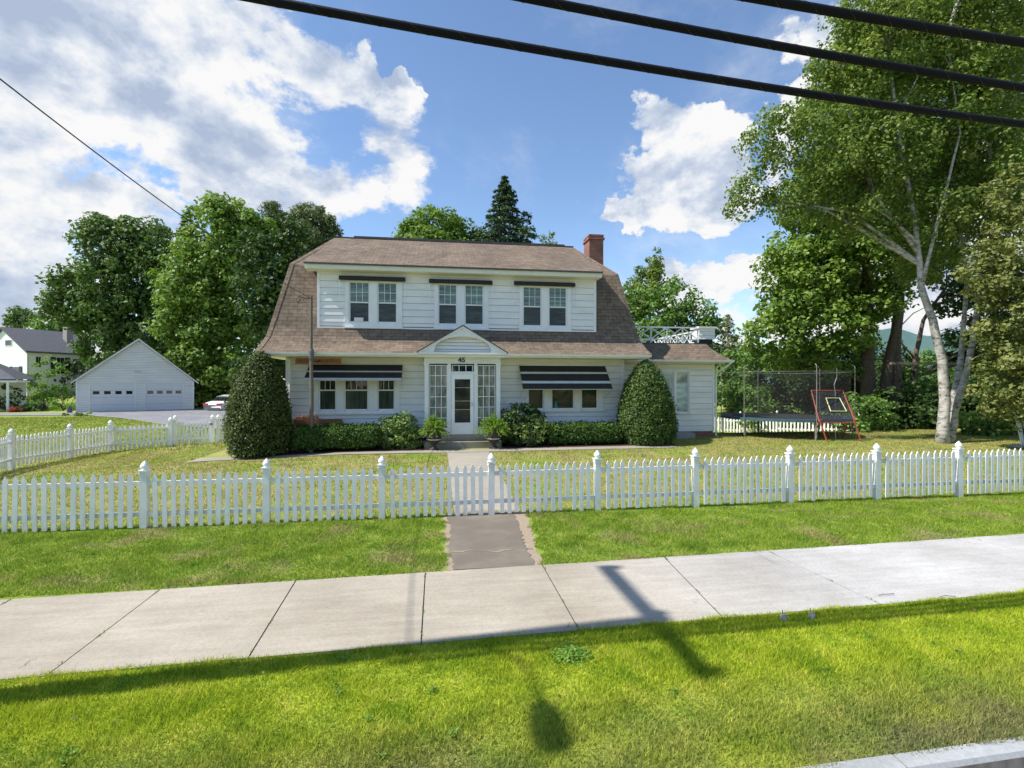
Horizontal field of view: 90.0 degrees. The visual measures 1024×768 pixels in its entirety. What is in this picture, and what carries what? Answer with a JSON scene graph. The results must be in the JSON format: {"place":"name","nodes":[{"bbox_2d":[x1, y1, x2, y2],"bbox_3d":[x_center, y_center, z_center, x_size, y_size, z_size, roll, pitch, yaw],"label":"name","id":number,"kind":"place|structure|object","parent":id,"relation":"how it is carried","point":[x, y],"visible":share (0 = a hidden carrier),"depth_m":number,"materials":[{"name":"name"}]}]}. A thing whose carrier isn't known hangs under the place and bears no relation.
{"place":"outdoors","nodes":[
{"label":"outdoors","id":0,"kind":"place"},
{"bbox_2d":[0,416,226,457],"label":"neighbour grass","id":1,"kind":"structure","parent":0,"point":[60,420],"depth_m":24.79,"materials":[{"name":"green plant"}]},
{"bbox_2d":[0,405,230,428],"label":"driveway","id":2,"kind":"structure","parent":0,"point":[196,415],"depth_m":34.41,"materials":[{"name":"grey asphalt"}]},
{"bbox_2d":[203,395,228,409],"bbox_3d":[-22.593,1.580,41.476,1.870,1.444,4.350,0,0,13],"label":"parked car","id":3,"kind":"object","parent":2,"relation":"on","point":[216,403],"visible":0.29,"depth_m":39.51,"materials":[{"name":"white metal"}]},
{"bbox_2d":[445,512,533,569],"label":"front path","id":4,"kind":"structure","parent":0,"point":[485,534],"depth_m":8.09,"materials":[{"name":"concrete"}]},
{"bbox_2d":[4,451,1005,767],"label":"fallen leaves","id":5,"kind":"object","parent":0,"point":[544,643],"depth_m":4.40,"materials":[{"name":"brown plant"}]},
{"bbox_2d":[0,534,1023,680],"bbox_3d":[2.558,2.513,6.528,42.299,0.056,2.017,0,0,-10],"label":"sidewalk","id":6,"kind":"structure","parent":0,"point":[167,626],"depth_m":5.86,"materials":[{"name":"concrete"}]},
{"bbox_2d":[0,395,1023,767],"bbox_3d":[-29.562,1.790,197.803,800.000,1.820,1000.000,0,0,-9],"label":"ground","id":7,"kind":"structure","parent":0,"point":[434,569],"depth_m":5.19,"materials":[{"name":"green plant"}]},
{"bbox_2d":[0,383,25,409],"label":"garden bush","id":8,"kind":"object","parent":7,"relation":"on","point":[11,403],"visible":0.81,"depth_m":39.84,"materials":[{"name":"green plant"}]},
{"bbox_2d":[0,364,39,411],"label":"porch","id":9,"kind":"object","parent":7,"relation":"on","point":[9,376],"visible":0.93,"depth_m":40.54,"materials":[{"name":"white paint"}]},
{"bbox_2d":[2,305,46,328],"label":"tree","id":10,"kind":"object","parent":7,"relation":"on","point":[21,315],"visible":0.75,"depth_m":93.83,"materials":[{"name":"green plant"}]},
{"bbox_2d":[17,379,52,403],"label":"garden bush","id":11,"kind":"object","parent":7,"relation":"on","point":[39,396],"visible":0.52,"depth_m":42.30,"materials":[{"name":"green plant"}]},
{"bbox_2d":[24,397,59,411],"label":"garden bush","id":12,"kind":"object","parent":7,"relation":"on","point":[33,404],"visible":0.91,"depth_m":39.28,"materials":[{"name":"green plant"}]},
{"bbox_2d":[18,355,75,403],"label":"garden bush","id":13,"kind":"object","parent":7,"relation":"on","point":[54,388],"visible":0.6,"depth_m":43.94,"materials":[{"name":"green plant"}]},
{"bbox_2d":[22,317,93,334],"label":"maple tree","id":14,"kind":"object","parent":7,"relation":"on","point":[37,324],"visible":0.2,"depth_m":80.47,"materials":[{"name":"green plant"}]},
{"bbox_2d":[54,387,75,408],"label":"garden bush","id":15,"kind":"object","parent":7,"relation":"on","point":[60,393],"visible":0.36,"depth_m":41.99,"materials":[{"name":"green plant"}]},
{"bbox_2d":[0,326,146,395],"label":"neighbouring house","id":16,"kind":"structure","parent":7,"relation":"on","point":[22,350],"depth_m":61.86,"materials":[{"name":"white wood"}]},
{"bbox_2d":[51,357,69,374],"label":"window","id":17,"kind":"structure","parent":16,"relation":"in","point":[59,359],"depth_m":62.96,"materials":[{"name":"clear glass"}]},
{"bbox_2d":[32,211,184,371],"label":"oak tree","id":18,"kind":"object","parent":7,"relation":"on","point":[106,306],"visible":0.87,"depth_m":52.99,"materials":[{"name":"green plant"}]},
{"bbox_2d":[0,414,225,469],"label":"picket fence","id":19,"kind":"object","parent":7,"relation":"on","point":[173,436],"visible":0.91,"depth_m":18.83,"materials":[{"name":"paint"}]},
{"bbox_2d":[70,338,198,411],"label":"garage","id":20,"kind":"structure","parent":7,"relation":"on","point":[138,374],"depth_m":39.21,"materials":[{"name":"white wood"}]},
{"bbox_2d":[90,383,134,411],"bbox_3d":[-29.898,1.000,38.364,2.620,2.148,0.017,0,0,-40],"label":"garage door","id":21,"kind":"structure","parent":20,"relation":"in","point":[123,394],"depth_m":38.35,"materials":[{"name":"white paint"}]},
{"bbox_2d":[146,383,182,409],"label":"garage door","id":22,"kind":"structure","parent":20,"relation":"in","point":[156,393],"depth_m":40.42,"materials":[{"name":"white paint"}]},
{"bbox_2d":[53,333,285,395],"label":"woods","id":23,"kind":"object","parent":7,"relation":"on","point":[78,362],"visible":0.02,"depth_m":62.37,"materials":[{"name":"green plant"}]},
{"bbox_2d":[138,190,293,407],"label":"maple tree","id":24,"kind":"object","parent":7,"relation":"on","point":[210,329],"visible":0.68,"depth_m":43.94,"materials":[{"name":"green plant"}]},
{"bbox_2d":[220,212,316,402],"bbox_3d":[-17.688,-5.113,37.904,7.418,15.223,5.524,0,0,-9],"label":"maple tree","id":25,"kind":"object","parent":7,"relation":"on","point":[261,303],"visible":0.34,"depth_m":37.09,"materials":[{"name":"green plant"}]},
{"bbox_2d":[257,200,287,232],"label":"tree","id":26,"kind":"object","parent":7,"relation":"on","point":[271,210],"visible":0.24,"depth_m":65.25,"materials":[{"name":"green plant"}]},
{"bbox_2d":[276,201,343,258],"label":"tree","id":27,"kind":"object","parent":7,"relation":"on","point":[320,220],"visible":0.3,"depth_m":59.08,"materials":[{"name":"green plant"}]},
{"bbox_2d":[234,445,423,457],"bbox_3d":[-5.795,2.188,16.788,5.700,0.118,1.580,0,0,-9],"label":"mulch bed","id":28,"kind":"object","parent":7,"relation":"on","point":[379,448],"visible":0.48,"depth_m":16.48,"materials":[{"name":"brown soil"}]},
{"bbox_2d":[220,350,295,457],"bbox_3d":[-7.891,0.559,16.085,2.131,3.284,2.171,0,0,-9],"label":"yew bush","id":29,"kind":"object","parent":28,"relation":"on","point":[259,414],"visible":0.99,"depth_m":15.45,"materials":[{"name":"green plant"}]},
{"bbox_2d":[309,296,313,452],"bbox_3d":[-6.364,-0.298,16.238,0.164,4.996,0.164,0,0,-9],"label":"yard pole","id":30,"kind":"object","parent":28,"relation":"on","point":[311,359],"visible":0.95,"depth_m":16.20,"materials":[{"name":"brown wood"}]},
{"bbox_2d":[294,415,341,449],"bbox_3d":[-6.527,1.615,17.260,1.519,1.170,0.230,0,0,-9],"label":"planter bench","id":31,"kind":"object","parent":28,"relation":"on","point":[303,420],"visible":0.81,"depth_m":17.16,"materials":[{"name":"brown wood"}]},
{"bbox_2d":[289,421,383,450],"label":"hedge","id":32,"kind":"object","parent":28,"relation":"on","point":[327,436],"visible":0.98,"depth_m":16.21,"materials":[{"name":"green plant"}]},
{"bbox_2d":[377,411,425,448],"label":"rhododendron bush","id":33,"kind":"object","parent":28,"relation":"on","point":[402,433],"visible":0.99,"depth_m":16.68,"materials":[{"name":"green plant"}]},
{"bbox_2d":[415,414,449,449],"bbox_3d":[-2.584,1.537,16.618,1.123,1.205,1.238,0,0,-9],"label":"planted urn","id":34,"kind":"object","parent":7,"relation":"on","point":[433,429],"visible":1,"depth_m":16.48,"materials":[{"name":"metal"}]},
{"bbox_2d":[190,445,678,461],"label":"house walk","id":35,"kind":"structure","parent":7,"relation":"on","point":[446,451],"depth_m":16.21,"materials":[{"name":"concrete"}]},
{"bbox_2d":[391,203,494,240],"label":"maple tree","id":36,"kind":"object","parent":7,"relation":"on","point":[423,228],"visible":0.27,"depth_m":48.18,"materials":[{"name":"green plant"}]},
{"bbox_2d":[447,452,519,513],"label":"garden walk","id":37,"kind":"structure","parent":7,"relation":"on","point":[460,460],"depth_m":12.63,"materials":[{"name":"concrete"}]},
{"bbox_2d":[473,413,510,448],"bbox_3d":[-0.626,1.526,16.902,1.272,1.228,1.211,0,0,32],"label":"planted urn","id":38,"kind":"object","parent":7,"relation":"on","point":[492,430],"visible":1,"depth_m":16.78,"materials":[{"name":"metal"}]},
{"bbox_2d":[443,512,542,570],"bbox_3d":[-0.292,2.495,8.430,1.661,0.001,2.960,0,0,-9],"label":"sand margin","id":39,"kind":"object","parent":7,"relation":"on","point":[526,532],"visible":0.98,"depth_m":8.32,"materials":[{"name":"beige sand"}]},
{"bbox_2d":[254,234,734,448],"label":"dutch colonial house","id":40,"kind":"structure","parent":7,"relation":"on","point":[462,337],"depth_m":18.07,"materials":[{"name":"white wood"}]},
{"bbox_2d":[295,358,340,363],"bbox_3d":[-6.380,-0.779,16.870,1.439,0.241,0.044,0,0,-9],"label":"wooden sign","id":41,"kind":"object","parent":40,"relation":"hanging from","point":[319,360],"visible":0.83,"depth_m":16.87,"materials":[{"name":"brown wood"}]},
{"bbox_2d":[319,381,335,410],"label":"window","id":42,"kind":"structure","parent":40,"relation":"in","point":[327,389],"depth_m":17.49,"materials":[{"name":"glass"}]},
{"bbox_2d":[344,381,367,410],"bbox_3d":[-5.354,0.175,17.625,0.813,1.495,0.054,0,0,-8],"label":"window","id":43,"kind":"structure","parent":40,"relation":"in","point":[355,392],"depth_m":17.63,"materials":[{"name":"glass"}]},
{"bbox_2d":[349,281,369,322],"bbox_3d":[-5.282,-2.830,17.737,0.697,1.442,0.054,0,0,-8],"label":"window","id":44,"kind":"structure","parent":40,"relation":"in","point":[359,291],"depth_m":17.74,"materials":[{"name":"glass"}]},
{"bbox_2d":[377,381,394,410],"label":"window","id":45,"kind":"structure","parent":40,"relation":"in","point":[385,389],"depth_m":17.78,"materials":[{"name":"glass"}]},
{"bbox_2d":[377,282,396,323],"bbox_3d":[-4.350,-2.830,17.876,0.680,1.442,0.054,0,0,-8],"label":"window","id":46,"kind":"structure","parent":40,"relation":"in","point":[386,291],"depth_m":17.88,"materials":[{"name":"glass"}]},
{"bbox_2d":[438,284,456,324],"bbox_3d":[-2.286,-2.820,18.185,0.679,1.459,0.054,0,0,-8],"label":"window","id":47,"kind":"structure","parent":40,"relation":"in","point":[447,293],"depth_m":18.19,"materials":[{"name":"glass"}]},
{"bbox_2d":[451,374,473,434],"bbox_3d":[-1.682,0.690,17.428,0.761,2.053,0.109,0,0,-8],"label":"door","id":48,"kind":"structure","parent":40,"relation":"in","point":[462,385],"depth_m":17.45,"materials":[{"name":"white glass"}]},
{"bbox_2d":[465,284,483,325],"bbox_3d":[-1.356,-2.820,18.324,0.691,1.459,0.054,0,0,-8],"label":"window","id":49,"kind":"structure","parent":40,"relation":"in","point":[474,294],"depth_m":18.33,"materials":[{"name":"glass"}]},
{"bbox_2d":[523,286,541,326],"bbox_3d":[0.730,-2.818,18.636,0.709,1.471,0.054,0,0,-8],"label":"window","id":50,"kind":"structure","parent":40,"relation":"in","point":[532,295],"depth_m":18.64,"materials":[{"name":"glass"}]},
{"bbox_2d":[528,390,543,409],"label":"window","id":51,"kind":"structure","parent":40,"relation":"in","point":[535,397],"depth_m":18.57,"materials":[{"name":"glass"}]},
{"bbox_2d":[549,287,566,326],"bbox_3d":[1.670,-2.818,18.776,0.701,1.471,0.054,0,0,-8],"label":"window","id":52,"kind":"structure","parent":40,"relation":"in","point":[557,295],"depth_m":18.79,"materials":[{"name":"glass"}]},
{"bbox_2d":[551,390,573,409],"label":"window","id":53,"kind":"structure","parent":40,"relation":"in","point":[564,398],"depth_m":18.71,"materials":[{"name":"glass"}]},
{"bbox_2d":[581,390,597,408],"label":"window","id":54,"kind":"structure","parent":40,"relation":"in","point":[589,398],"depth_m":18.86,"materials":[{"name":"glass"}]},
{"bbox_2d":[661,371,673,405],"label":"window","id":55,"kind":"structure","parent":40,"relation":"in","point":[668,375],"depth_m":20.27,"materials":[{"name":"grey glass"}]},
{"bbox_2d":[676,371,688,412],"bbox_3d":[6.750,0.324,20.348,0.555,1.656,0.047,0,0,-8],"label":"window","id":56,"kind":"structure","parent":40,"relation":"in","point":[682,377],"depth_m":20.36,"materials":[{"name":"grey glass"}]},
{"bbox_2d":[469,175,537,242],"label":"spruce tree","id":57,"kind":"object","parent":7,"relation":"on","point":[505,196],"visible":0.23,"depth_m":47.36,"materials":[{"name":"green plant"}]},
{"bbox_2d":[0,441,1023,533],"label":"picket fence","id":58,"kind":"object","parent":7,"relation":"on","point":[874,485],"visible":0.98,"depth_m":9.75,"materials":[{"name":"paint"}]},
{"bbox_2d":[11,506,1017,765],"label":"turf weeds","id":59,"kind":"object","parent":7,"relation":"on","point":[381,754],"visible":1,"depth_m":4.14,"materials":[{"name":"green plant"}]},
{"bbox_2d":[542,640,598,672],"bbox_3d":[0.557,2.457,4.692,0.578,0.054,0.540,0,0,-36],"label":"clover patch","id":60,"kind":"object","parent":7,"relation":"on","point":[572,651],"visible":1,"depth_m":4.67,"materials":[{"name":"green plant"}]},
{"bbox_2d":[502,441,675,447],"bbox_3d":[2.612,2.107,18.044,6.000,0.023,1.580,0,0,-9],"label":"mulch bed","id":61,"kind":"object","parent":7,"relation":"on","point":[543,445],"visible":0.4,"depth_m":17.56,"materials":[{"name":"brown soil"}]},
{"bbox_2d":[500,401,548,446],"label":"rhododendron bush","id":62,"kind":"object","parent":61,"relation":"on","point":[534,415],"visible":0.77,"depth_m":17.38,"materials":[{"name":"green plant"}]},
{"bbox_2d":[506,421,550,446],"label":"azalea bush","id":63,"kind":"object","parent":61,"relation":"on","point":[544,426],"visible":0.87,"depth_m":17.14,"materials":[{"name":"green plant"}]},
{"bbox_2d":[545,419,623,445],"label":"hedge","id":64,"kind":"object","parent":61,"relation":"on","point":[584,432],"visible":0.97,"depth_m":17.59,"materials":[{"name":"green plant"}]},
{"bbox_2d":[616,359,679,445],"bbox_3d":[4.745,0.620,18.195,2.277,3.090,2.246,0,0,-9],"label":"yew bush","id":65,"kind":"object","parent":61,"relation":"on","point":[646,412],"visible":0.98,"depth_m":17.49,"materials":[{"name":"green plant"}]},
{"bbox_2d":[624,246,675,323],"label":"birch tree","id":66,"kind":"object","parent":7,"relation":"on","point":[651,274],"visible":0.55,"depth_m":41.52,"materials":[{"name":"green plant"}]},
{"bbox_2d":[674,432,694,438],"bbox_3d":[6.638,2.040,19.900,0.768,0.320,0.500,0,0,-9],"label":"stone step","id":67,"kind":"object","parent":7,"relation":"on","point":[684,435],"visible":0.5,"depth_m":19.66,"materials":[{"name":"grey stone"}]},
{"bbox_2d":[622,274,749,399],"bbox_3d":[12.941,-2.943,40.115,11.422,11.294,6.513,0,0,-9],"label":"maple tree","id":68,"kind":"object","parent":7,"relation":"on","point":[672,315],"visible":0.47,"depth_m":39.03,"materials":[{"name":"green plant"}]},
{"bbox_2d":[712,314,766,413],"bbox_3d":[16.036,-1.272,38.376,4.282,7.945,4.481,0,0,-9],"label":"pine tree","id":69,"kind":"object","parent":7,"relation":"on","point":[729,339],"visible":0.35,"depth_m":37.87,"materials":[{"name":"green plant"}]},
{"bbox_2d":[715,343,777,428],"bbox_3d":[13.352,0.225,30.154,4.871,5.422,3.286,0,0,-9],"label":"undergrowth bush","id":70,"kind":"object","parent":7,"relation":"on","point":[734,396],"visible":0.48,"depth_m":29.51,"materials":[{"name":"green plant"}]},
{"bbox_2d":[737,383,780,431],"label":"undergrowth bush","id":71,"kind":"object","parent":7,"relation":"on","point":[761,407],"visible":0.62,"depth_m":27.10,"materials":[{"name":"green plant"}]},
{"bbox_2d":[739,345,818,426],"bbox_3d":[16.158,0.147,30.862,5.191,5.440,3.170,0,0,-17],"label":"undergrowth bush","id":72,"kind":"object","parent":7,"relation":"on","point":[759,376],"visible":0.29,"depth_m":30.47,"materials":[{"name":"green plant"}]},
{"bbox_2d":[721,364,854,439],"bbox_3d":[11.156,0.746,21.000,4.800,2.992,4.800,0,0,-9],"label":"trampoline","id":73,"kind":"object","parent":7,"relation":"on","point":[788,417],"visible":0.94,"depth_m":20.30,"materials":[{"name":"metal"}]},
{"bbox_2d":[717,410,861,432],"bbox_3d":[13.642,1.985,26.350,7.268,1.669,0.198,0,0,37],"label":"picket fence","id":74,"kind":"object","parent":7,"relation":"on","point":[778,429],"visible":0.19,"depth_m":26.47,"materials":[{"name":"paint"}]},
{"bbox_2d":[769,358,840,428],"bbox_3d":[17.327,0.496,29.983,5.123,5.020,3.360,0,0,-9],"label":"undergrowth bush","id":75,"kind":"object","parent":7,"relation":"on","point":[803,388],"visible":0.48,"depth_m":29.35,"materials":[{"name":"green plant"}]},
{"bbox_2d":[810,349,859,430],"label":"undergrowth bush","id":76,"kind":"object","parent":7,"relation":"on","point":[840,386],"visible":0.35,"depth_m":26.73,"materials":[{"name":"green plant"}]},
{"bbox_2d":[810,390,861,441],"bbox_3d":[11.731,1.158,18.747,1.420,1.878,1.137,0,0,0],"label":"ball rebounder","id":77,"kind":"object","parent":7,"relation":"on","point":[820,422],"visible":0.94,"depth_m":18.59,"materials":[{"name":"red metal"}]},
{"bbox_2d":[733,2,972,429],"bbox_3d":[17.806,-8.876,27.012,13.595,22.746,8.300,0,0,-9],"label":"maple tree","id":78,"kind":"object","parent":7,"relation":"on","point":[798,265],"visible":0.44,"depth_m":24.96,"materials":[{"name":"green plant"}]},
{"bbox_2d":[830,391,899,432],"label":"undergrowth bush","id":79,"kind":"object","parent":7,"relation":"on","point":[864,424],"visible":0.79,"depth_m":22.22,"materials":[{"name":"green plant"}]},
{"bbox_2d":[717,309,1019,412],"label":"woods","id":80,"kind":"object","parent":7,"relation":"on","point":[878,367],"visible":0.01,"depth_m":46.14,"materials":[{"name":"green plant"}]},
{"bbox_2d":[720,0,1023,443],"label":"birch tree","id":81,"kind":"object","parent":7,"relation":"on","point":[939,190],"visible":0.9,"depth_m":17.80,"materials":[{"name":"green plant"}]},
{"bbox_2d":[890,362,964,364],"bbox_3d":[17.525,-0.861,21.500,3.248,0.114,0.120,0,0,0],"label":"wooden crossbar","id":82,"kind":"object","parent":81,"relation":"attached to","point":[918,363],"visible":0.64,"depth_m":21.44,"materials":[{"name":"brown wood"}]},
{"bbox_2d":[830,340,932,415],"bbox_3d":[23.669,-0.093,33.111,7.043,5.783,4.854,0,0,-33],"label":"undergrowth bush","id":83,"kind":"object","parent":7,"relation":"on","point":[907,358],"visible":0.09,"depth_m":32.14,"materials":[{"name":"green plant"}]},
{"bbox_2d":[862,377,937,429],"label":"undergrowth bush","id":84,"kind":"object","parent":7,"relation":"on","point":[905,407],"visible":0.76,"depth_m":23.53,"materials":[{"name":"green plant"}]},
{"bbox_2d":[902,365,950,428],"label":"undergrowth bush","id":85,"kind":"object","parent":7,"relation":"on","point":[932,388],"visible":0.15,"depth_m":26.02,"materials":[{"name":"green plant"}]},
{"bbox_2d":[903,348,1005,398],"bbox_3d":[30.339,0.080,36.340,9.300,5.220,6.033,0,0,-9],"label":"undergrowth bush","id":86,"kind":"object","parent":7,"relation":"on","point":[926,357],"visible":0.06,"depth_m":35.24,"materials":[{"name":"green plant"}]},
{"bbox_2d":[918,364,997,428],"bbox_3d":[21.764,0.755,24.882,4.175,3.628,3.117,0,0,-9],"label":"undergrowth bush","id":87,"kind":"object","parent":7,"relation":"on","point":[934,396],"visible":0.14,"depth_m":24.42,"materials":[{"name":"green plant"}]},
{"bbox_2d":[900,0,1023,240],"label":"beech tree","id":88,"kind":"object","parent":7,"relation":"on","point":[1011,112],"visible":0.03,"depth_m":21.80,"materials":[{"name":"green plant"}]},
{"bbox_2d":[901,245,1023,399],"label":"maple tree","id":89,"kind":"object","parent":7,"relation":"on","point":[951,296],"visible":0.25,"depth_m":30.92,"materials":[{"name":"green plant"}]},
{"bbox_2d":[951,162,1023,432],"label":"linden tree","id":90,"kind":"object","parent":7,"relation":"on","point":[1005,287],"visible":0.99,"depth_m":16.60,"materials":[{"name":"green plant"}]},
{"bbox_2d":[958,363,1020,428],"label":"undergrowth bush","id":91,"kind":"object","parent":7,"relation":"on","point":[971,401],"visible":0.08,"depth_m":23.85,"materials":[{"name":"green plant"}]},
{"bbox_2d":[958,391,1023,436],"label":"undergrowth bush","id":92,"kind":"object","parent":7,"relation":"on","point":[975,423],"visible":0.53,"depth_m":20.03,"materials":[{"name":"green plant"}]},
{"bbox_2d":[987,372,1023,430],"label":"undergrowth bush","id":93,"kind":"object","parent":7,"relation":"on","point":[996,384],"visible":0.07,"depth_m":22.11,"materials":[{"name":"green plant"}]},
{"bbox_2d":[1009,420,1023,447],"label":"folded lawn chairs","id":94,"kind":"object","parent":7,"relation":"on","point":[1021,436],"visible":0.91,"depth_m":17.17,"materials":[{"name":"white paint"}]},
{"bbox_2d":[0,491,1023,597],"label":"grass strip","id":95,"kind":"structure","parent":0,"point":[980,515],"depth_m":8.25,"materials":[{"name":"green plant"}]},
{"bbox_2d":[0,429,1023,529],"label":"lawn grass","id":96,"kind":"structure","parent":0,"point":[895,438],"depth_m":14.81,"materials":[{"name":"green plant"}]},
{"bbox_2d":[0,0,1023,376],"label":"sky","id":97,"kind":"structure","parent":0,"point":[371,125],"materials":[{"name":"blue"}]},
{"bbox_2d":[656,328,979,383],"bbox_3d":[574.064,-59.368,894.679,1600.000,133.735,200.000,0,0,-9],"label":"hill","id":98,"kind":"structure","parent":0,"point":[909,339],"depth_m":1005.88,"materials":[{"name":"green plant"}]},
{"bbox_2d":[781,359,896,359],"bbox_3d":[15.328,-1.148,24.000,5.406,0.032,0.016,0,0,0],"label":"clothesline","id":99,"kind":"object","parent":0,"point":[838,359],"visible":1,"depth_m":24.00,"materials":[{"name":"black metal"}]},
{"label":"road","id":100,"kind":"structure","parent":0,"visible":0},
{"bbox_2d":[797,736,1023,767],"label":"kerb","id":101,"kind":"structure","parent":100,"relation":"on","point":[1008,753],"depth_m":3.42,"materials":[{"name":"concrete"}]},
{"bbox_3d":[-6.358,-2.475,3.529,0.393,10.350,3.280,0,0,-8],"label":"utility pole","id":102,"kind":"object","parent":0,"visible":0},
{"bbox_2d":[0,78,309,302],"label":"service wire","id":103,"kind":"object","parent":102,"relation":"attached to","point":[136,182],"visible":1,"depth_m":8.43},
{"bbox_2d":[239,0,1023,127],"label":"overhead cable","id":104,"kind":"object","parent":102,"relation":"attached to","point":[354,16],"visible":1,"depth_m":4.84,"materials":[{"name":"black rubber"}]},
{"bbox_2d":[512,0,1023,91],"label":"overhead cable","id":105,"kind":"object","parent":102,"relation":"attached to","point":[641,20],"visible":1,"depth_m":4.99,"materials":[{"name":"black rubber"}]},
{"bbox_2d":[737,0,1023,47],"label":"overhead cable","id":106,"kind":"object","parent":102,"relation":"attached to","point":[889,20],"visible":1,"depth_m":5.09,"materials":[{"name":"black rubber"}]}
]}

